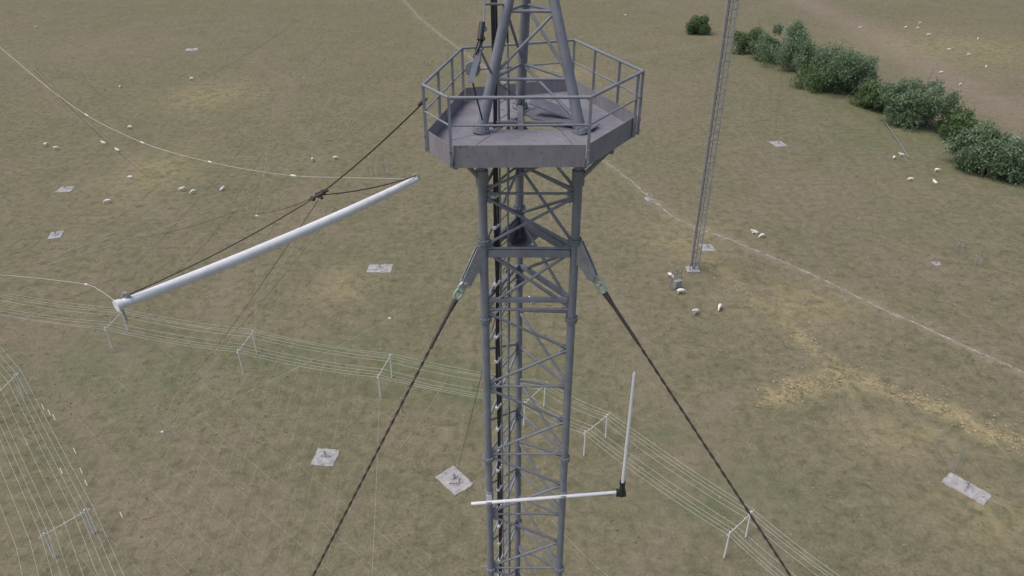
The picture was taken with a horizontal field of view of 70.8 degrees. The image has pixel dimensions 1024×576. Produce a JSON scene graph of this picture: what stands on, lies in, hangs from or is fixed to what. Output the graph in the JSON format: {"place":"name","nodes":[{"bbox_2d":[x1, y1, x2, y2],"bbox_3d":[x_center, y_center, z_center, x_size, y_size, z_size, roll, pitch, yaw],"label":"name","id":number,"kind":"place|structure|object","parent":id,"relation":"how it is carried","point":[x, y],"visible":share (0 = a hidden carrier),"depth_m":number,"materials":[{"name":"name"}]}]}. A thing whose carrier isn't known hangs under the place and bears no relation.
{"place":"outdoors","nodes":[
{"label":"outdoors","id":0,"kind":"place"},
{"bbox_2d":[0,47,398,299],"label":"antenna wire","id":1,"kind":"object","parent":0,"point":[85,284],"visible":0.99,"depth_m":24.79,"materials":[{"name":"grey metal"}]},
{"bbox_2d":[113,98,427,321],"bbox_3d":[-4.714,-2.498,14.557,5.844,3.965,5.644,-5,31,-8],"label":"antenna wire spreader bar","id":2,"kind":"object","parent":1,"relation":"attached to","point":[127,300],"visible":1,"depth_m":14.75,"materials":[{"name":"metal"}]},
{"bbox_2d":[33,18,783,383],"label":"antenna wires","id":3,"kind":"object","parent":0,"point":[229,208],"visible":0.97,"depth_m":63.67,"materials":[{"name":"metal"}]},
{"bbox_2d":[0,0,1023,575],"bbox_3d":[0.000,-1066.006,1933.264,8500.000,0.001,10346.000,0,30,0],"label":"ground","id":4,"kind":"structure","parent":0,"point":[944,518],"depth_m":104.90,"materials":[{"name":"plant"}]},
{"bbox_2d":[47,230,63,239],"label":"concrete pad","id":5,"kind":"object","parent":4,"relation":"on","point":[55,234],"visible":1,"depth_m":124.37,"materials":[{"name":"concrete"}]},
{"bbox_2d":[0,351,123,575],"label":"overhead line","id":6,"kind":"object","parent":4,"relation":"on","point":[49,546],"visible":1,"depth_m":67.94,"materials":[{"name":"metal"}]},
{"bbox_2d":[55,185,75,192],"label":"concrete pad","id":7,"kind":"object","parent":4,"relation":"on","point":[65,189],"visible":1,"depth_m":142.13,"materials":[{"name":"concrete"}]},
{"bbox_2d":[186,47,197,50],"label":"concrete pad","id":8,"kind":"object","parent":4,"relation":"on","point":[191,49],"visible":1,"depth_m":251.32,"materials":[{"name":"concrete"}]},
{"bbox_2d":[310,448,339,466],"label":"concrete pad","id":9,"kind":"object","parent":4,"relation":"on","point":[322,457],"visible":1,"depth_m":77.48,"materials":[{"name":"concrete"}]},
{"bbox_2d":[367,159,378,175],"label":"field antenna","id":10,"kind":"object","parent":4,"relation":"on","point":[372,163],"visible":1,"depth_m":147.37,"materials":[{"name":"metal"}]},
{"bbox_2d":[367,263,392,272],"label":"concrete pad","id":11,"kind":"object","parent":4,"relation":"on","point":[373,268],"visible":1,"depth_m":114.09,"materials":[{"name":"concrete"}]},
{"bbox_2d":[0,292,837,575],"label":"overhead line","id":12,"kind":"object","parent":4,"relation":"on","point":[585,435],"visible":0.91,"depth_m":84.03,"materials":[{"name":"metal"}]},
{"bbox_2d":[3,64,879,575],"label":"antenna wires","id":13,"kind":"object","parent":4,"relation":"on","point":[247,392],"visible":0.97,"depth_m":70.09,"materials":[{"name":"grey metal"}]},
{"bbox_2d":[435,465,472,495],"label":"concrete pad","id":14,"kind":"object","parent":4,"relation":"on","point":[463,485],"visible":0.98,"depth_m":74.56,"materials":[{"name":"concrete"}]},
{"bbox_2d":[472,0,587,575],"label":"radio mast","id":15,"kind":"object","parent":4,"relation":"on","point":[520,232],"visible":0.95,"depth_m":14.26,"materials":[{"name":"metal"}]},
{"bbox_2d":[312,247,481,575],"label":"guy wire","id":16,"kind":"object","parent":15,"relation":"attached to","point":[473,269],"visible":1,"depth_m":13.72,"materials":[{"name":"metal"}]},
{"bbox_2d":[449,258,509,483],"bbox_3d":[-3.162,9.155,44.836,1.092,48.949,41.643,-4,31,-7],"label":"guy wire","id":17,"kind":"object","parent":15,"relation":"attached to","point":[455,480],"visible":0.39,"depth_m":55.52,"materials":[{"name":"metal"}]},
{"bbox_2d":[465,0,503,119],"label":"halyard pulley","id":18,"kind":"object","parent":15,"relation":"attached to","point":[472,69],"visible":1,"depth_m":11.24,"materials":[{"name":"paint"}]},
{"bbox_2d":[421,39,644,186],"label":"work platform","id":19,"kind":"structure","parent":15,"relation":"attached to","point":[453,140],"depth_m":12.17,"materials":[{"name":"paint"}]},
{"bbox_2d":[471,372,635,505],"bbox_3d":[0.848,3.345,15.691,3.564,3.610,0.480,0,30,0],"label":"whip antenna","id":20,"kind":"object","parent":15,"relation":"attached to","point":[620,492],"visible":0.96,"depth_m":16.44,"materials":[{"name":"white metal"}]},
{"bbox_2d":[576,241,790,575],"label":"guy wire","id":21,"kind":"object","parent":15,"relation":"attached to","point":[585,264],"visible":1,"depth_m":13.61,"materials":[{"name":"metal"}]},
{"bbox_2d":[644,194,653,200],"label":"concrete pad","id":22,"kind":"object","parent":4,"relation":"on","point":[649,198],"visible":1,"depth_m":137.87,"materials":[{"name":"concrete"}]},
{"bbox_2d":[670,267,682,288],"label":"equipment cabinet","id":23,"kind":"object","parent":4,"relation":"on","point":[677,283],"visible":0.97,"depth_m":107.80,"materials":[{"name":"metal"}]},
{"bbox_2d":[676,288,685,293],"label":"sheep","id":24,"kind":"object","parent":4,"relation":"on","point":[680,290],"visible":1,"depth_m":107.17},
{"bbox_2d":[685,13,711,34],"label":"willow tree","id":25,"kind":"object","parent":4,"relation":"on","point":[697,23],"visible":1,"depth_m":272.12,"materials":[{"name":"green plant"}]},
{"bbox_2d":[699,243,714,251],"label":"concrete pad","id":26,"kind":"object","parent":4,"relation":"on","point":[707,247],"visible":0.98,"depth_m":120.20,"materials":[{"name":"concrete"}]},
{"bbox_2d":[685,0,738,272],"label":"radio mast","id":27,"kind":"object","parent":4,"relation":"on","point":[691,268],"visible":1,"depth_m":102.54,"materials":[{"name":"metal"}]},
{"bbox_2d":[380,1,717,268],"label":"guy wire","id":28,"kind":"object","parent":27,"relation":"attached to","point":[570,168],"visible":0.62,"depth_m":100.12,"materials":[{"name":"metal"}]},
{"bbox_2d":[722,3,779,142],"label":"guy wire","id":29,"kind":"object","parent":27,"relation":"attached to","point":[769,87],"visible":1,"depth_m":130.07,"materials":[{"name":"metal"}]},
{"bbox_2d":[721,7,953,471],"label":"guy wire","id":30,"kind":"object","parent":27,"relation":"attached to","point":[867,255],"visible":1,"depth_m":82.43,"materials":[{"name":"metal"}]},
{"bbox_2d":[405,2,1023,372],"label":"footpath","id":31,"kind":"structure","parent":4,"relation":"on","point":[1017,369],"depth_m":114.01,"materials":[{"name":"beige soil"}]},
{"bbox_2d":[728,26,768,54],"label":"willow tree","id":32,"kind":"object","parent":4,"relation":"on","point":[743,39],"visible":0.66,"depth_m":243.75,"materials":[{"name":"green plant"}]},
{"bbox_2d":[747,31,783,62],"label":"willow tree","id":33,"kind":"object","parent":4,"relation":"on","point":[755,45],"visible":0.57,"depth_m":235.50,"materials":[{"name":"green plant"}]},
{"bbox_2d":[770,140,787,146],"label":"concrete pad","id":34,"kind":"object","parent":4,"relation":"on","point":[778,144],"visible":0.96,"depth_m":165.29,"materials":[{"name":"concrete"}]},
{"bbox_2d":[756,18,817,71],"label":"willow tree","id":35,"kind":"object","parent":4,"relation":"on","point":[794,32],"visible":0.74,"depth_m":223.03,"materials":[{"name":"green plant"}]},
{"bbox_2d":[780,40,828,73],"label":"willow tree","id":36,"kind":"object","parent":4,"relation":"on","point":[803,56],"visible":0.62,"depth_m":217.64,"materials":[{"name":"green plant"}]},
{"bbox_2d":[789,55,840,93],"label":"willow tree","id":37,"kind":"object","parent":4,"relation":"on","point":[814,79],"visible":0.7,"depth_m":203.25,"materials":[{"name":"green plant"}]},
{"bbox_2d":[808,40,868,95],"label":"willow tree","id":38,"kind":"object","parent":4,"relation":"on","point":[844,62],"visible":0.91,"depth_m":197.04,"materials":[{"name":"green plant"}]},
{"bbox_2d":[839,53,883,92],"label":"willow tree","id":39,"kind":"object","parent":4,"relation":"on","point":[862,77],"visible":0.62,"depth_m":198.90,"materials":[{"name":"green plant"}]},
{"bbox_2d":[847,77,888,110],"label":"willow tree","id":40,"kind":"object","parent":4,"relation":"on","point":[867,95],"visible":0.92,"depth_m":187.13,"materials":[{"name":"green plant"}]},
{"bbox_2d":[869,80,896,111],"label":"willow tree","id":41,"kind":"object","parent":4,"relation":"on","point":[878,109],"visible":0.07,"depth_m":187.08,"materials":[{"name":"green plant"}]},
{"bbox_2d":[885,122,908,156],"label":"felled pole","id":42,"kind":"object","parent":4,"relation":"on","point":[897,139],"visible":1,"depth_m":167.64,"materials":[{"name":"metal"}]},
{"bbox_2d":[878,77,942,132],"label":"willow tree","id":43,"kind":"object","parent":4,"relation":"on","point":[899,98],"visible":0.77,"depth_m":174.55,"materials":[{"name":"green plant"}]},
{"bbox_2d":[896,76,966,127],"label":"willow tree","id":44,"kind":"object","parent":4,"relation":"on","point":[942,106],"visible":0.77,"depth_m":170.94,"materials":[{"name":"green plant"}]},
{"bbox_2d":[931,258,941,265],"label":"concrete pad","id":45,"kind":"object","parent":4,"relation":"on","point":[937,263],"visible":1,"depth_m":115.37,"materials":[{"name":"concrete"}]},
{"bbox_2d":[932,105,978,141],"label":"willow tree","id":46,"kind":"object","parent":4,"relation":"on","point":[956,123],"visible":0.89,"depth_m":166.18,"materials":[{"name":"green plant"}]},
{"bbox_2d":[951,240,966,253],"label":"field antenna","id":47,"kind":"object","parent":4,"relation":"on","point":[959,247],"visible":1,"depth_m":117.78,"materials":[{"name":"metal"}]},
{"bbox_2d":[954,446,965,471],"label":"field antenna","id":48,"kind":"object","parent":4,"relation":"on","point":[960,458],"visible":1,"depth_m":74.89,"materials":[{"name":"metal"}]},
{"bbox_2d":[941,472,990,505],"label":"concrete pad","id":49,"kind":"object","parent":4,"relation":"on","point":[966,488],"visible":1,"depth_m":73.60,"materials":[{"name":"concrete"}]},
{"bbox_2d":[941,124,1005,172],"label":"willow tree","id":50,"kind":"object","parent":4,"relation":"on","point":[962,150],"visible":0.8,"depth_m":149.27,"materials":[{"name":"green plant"}]},
{"bbox_2d":[969,254,984,265],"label":"field antenna","id":51,"kind":"object","parent":4,"relation":"on","point":[979,257],"visible":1,"depth_m":114.45,"materials":[{"name":"metal"}]},
{"bbox_2d":[961,119,1023,181],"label":"willow tree","id":52,"kind":"object","parent":4,"relation":"on","point":[996,137],"visible":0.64,"depth_m":146.43,"materials":[{"name":"green plant"}]},
{"bbox_2d":[982,138,1023,184],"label":"willow tree","id":53,"kind":"object","parent":4,"relation":"on","point":[1016,170],"visible":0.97,"depth_m":142.91,"materials":[{"name":"green plant"}]}
]}

